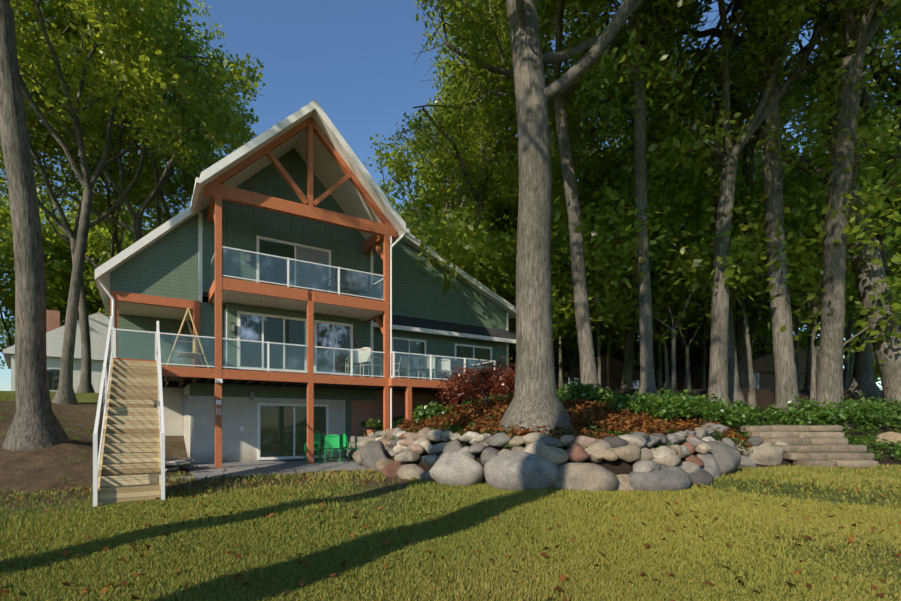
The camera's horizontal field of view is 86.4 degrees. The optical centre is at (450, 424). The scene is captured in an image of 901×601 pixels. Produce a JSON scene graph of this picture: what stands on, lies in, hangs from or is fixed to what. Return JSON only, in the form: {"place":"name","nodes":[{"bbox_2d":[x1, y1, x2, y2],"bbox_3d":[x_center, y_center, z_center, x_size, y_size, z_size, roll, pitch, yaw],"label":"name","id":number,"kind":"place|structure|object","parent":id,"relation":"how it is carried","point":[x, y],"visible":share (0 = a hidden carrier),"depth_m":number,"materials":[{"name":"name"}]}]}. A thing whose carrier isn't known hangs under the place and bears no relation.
{"place":"outdoors","nodes":[
{"label":"outdoors","id":0,"kind":"place"},
{"bbox_2d":[165,458,368,479],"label":"patio","id":1,"kind":"structure","parent":0,"point":[201,471],"depth_m":14.14,"materials":[{"name":"grey concrete"}]},
{"bbox_2d":[271,429,375,461],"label":"pots and mat","id":2,"kind":"object","parent":1,"relation":"on","point":[367,431],"visible":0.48,"depth_m":16.96,"materials":[{"name":"ceramic"}]},
{"bbox_2d":[359,418,382,426],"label":"potted shrub leaves","id":3,"kind":"object","parent":2,"relation":"on","point":[369,423],"visible":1,"depth_m":17.41,"materials":[{"name":"green plant"}]},
{"bbox_2d":[304,433,357,462],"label":"green patio chairs","id":4,"kind":"object","parent":1,"relation":"on","point":[331,441],"visible":0.88,"depth_m":16.23,"materials":[{"name":"green plastic"}]},
{"bbox_2d":[0,464,900,600],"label":"lawn grass","id":5,"kind":"structure","parent":0,"point":[577,520],"depth_m":5.64,"materials":[{"name":"green plant"}]},
{"bbox_2d":[0,387,900,600],"bbox_3d":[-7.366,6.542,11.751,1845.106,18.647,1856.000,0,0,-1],"label":"terrain","id":6,"kind":"structure","parent":0,"point":[43,469],"depth_m":9.66,"materials":[{"name":"brown soil"}]},
{"bbox_2d":[3,310,109,392],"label":"white neighbour house","id":7,"kind":"structure","parent":6,"relation":"on","point":[98,324],"depth_m":30.84,"materials":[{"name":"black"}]},
{"bbox_2d":[93,316,164,506],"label":"deck stairs","id":8,"kind":"structure","parent":6,"relation":"on","point":[134,392],"depth_m":9.49,"materials":[{"name":"white wood"}]},
{"bbox_2d":[165,448,194,470],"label":"flagstones","id":9,"kind":"object","parent":6,"relation":"on","point":[173,462],"visible":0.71,"depth_m":12.86,"materials":[{"name":"grey stone"}]},
{"bbox_2d":[95,100,515,467],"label":"house","id":10,"kind":"structure","parent":6,"relation":"on","point":[253,245],"depth_m":16.64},
{"bbox_2d":[166,307,209,367],"bbox_3d":[-7.948,-2.518,14.472,1.154,1.788,1.200,0,0,-32],"label":"swing frame","id":11,"kind":"object","parent":10,"relation":"on","point":[194,341],"visible":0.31,"depth_m":14.17,"materials":[{"name":"brown wood"}]},
{"bbox_2d":[215,379,243,430],"bbox_3d":[-6.940,-0.557,15.115,0.209,1.550,2.449,0,0,-9],"label":"electrical outlet","id":12,"kind":"object","parent":10,"relation":"attached to","point":[218,402],"visible":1,"depth_m":14.02,"materials":[{"name":"grey plastic"}]},
{"bbox_2d":[326,268,468,379],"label":"deck chairs","id":13,"kind":"object","parent":10,"relation":"on","point":[360,276],"visible":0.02,"depth_m":17.15,"materials":[{"name":"beige fabric"}]},
{"bbox_2d":[344,436,364,457],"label":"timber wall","id":14,"kind":"structure","parent":6,"relation":"on","point":[354,439],"depth_m":17.62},
{"bbox_2d":[0,0,900,450],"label":"trees","id":15,"kind":"object","parent":6,"relation":"on","point":[36,424],"depth_m":17.37,"materials":[{"name":"green plant"}]},
{"bbox_2d":[0,0,900,268],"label":"tree foliage","id":16,"kind":"object","parent":15,"relation":"attached to","point":[136,25],"visible":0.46,"depth_m":22.56,"materials":[{"name":"green plant"}]},
{"bbox_2d":[421,0,900,219],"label":"tree leaves","id":17,"kind":"object","parent":15,"relation":"attached to","point":[612,67],"visible":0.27,"depth_m":16.71,"materials":[{"name":"green plant"}]},
{"bbox_2d":[0,90,900,389],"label":"background trees","id":18,"kind":"object","parent":6,"relation":"on","point":[466,244],"visible":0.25,"depth_m":21.01,"materials":[{"name":"green plant"}]},
{"bbox_2d":[0,378,900,484],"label":"shrub leaves","id":19,"kind":"object","parent":6,"relation":"on","point":[658,405],"visible":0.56,"depth_m":15.65,"materials":[{"name":"green plant"}]},
{"bbox_2d":[0,465,900,600],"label":"fallen leaves","id":20,"kind":"object","parent":6,"relation":"on","point":[562,577],"visible":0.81,"depth_m":5.41,"materials":[{"name":"brown plant"}]},
{"bbox_2d":[398,397,751,448],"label":"shrubs","id":21,"kind":"object","parent":6,"relation":"on","point":[656,425],"visible":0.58,"depth_m":12.43,"materials":[{"name":"red plant"}]},
{"bbox_2d":[361,388,824,451],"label":"ground cover plants","id":22,"kind":"object","parent":6,"relation":"on","point":[398,422],"visible":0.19,"depth_m":14.53,"materials":[{"name":"plant"}]},
{"bbox_2d":[555,354,639,388],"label":"background house","id":23,"kind":"structure","parent":6,"relation":"on","point":[615,372],"depth_m":37.80,"materials":[{"name":"black"}]},
{"bbox_2d":[352,422,900,492],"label":"boulder wall","id":24,"kind":"structure","parent":6,"relation":"on","point":[538,461],"depth_m":10.15,"materials":[{"name":"grey stone"}]},
{"bbox_2d":[662,344,843,389],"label":"background house","id":25,"kind":"structure","parent":6,"relation":"on","point":[764,371],"depth_m":32.85,"materials":[{"name":"black"}]},
{"bbox_2d":[735,425,878,467],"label":"stone steps","id":26,"kind":"structure","parent":6,"relation":"on","point":[809,445],"depth_m":14.58,"materials":[{"name":"beige stone"}]},
{"bbox_2d":[0,0,900,390],"label":"sky","id":27,"kind":"structure","parent":0,"point":[355,58],"materials":[{"name":"blue"}]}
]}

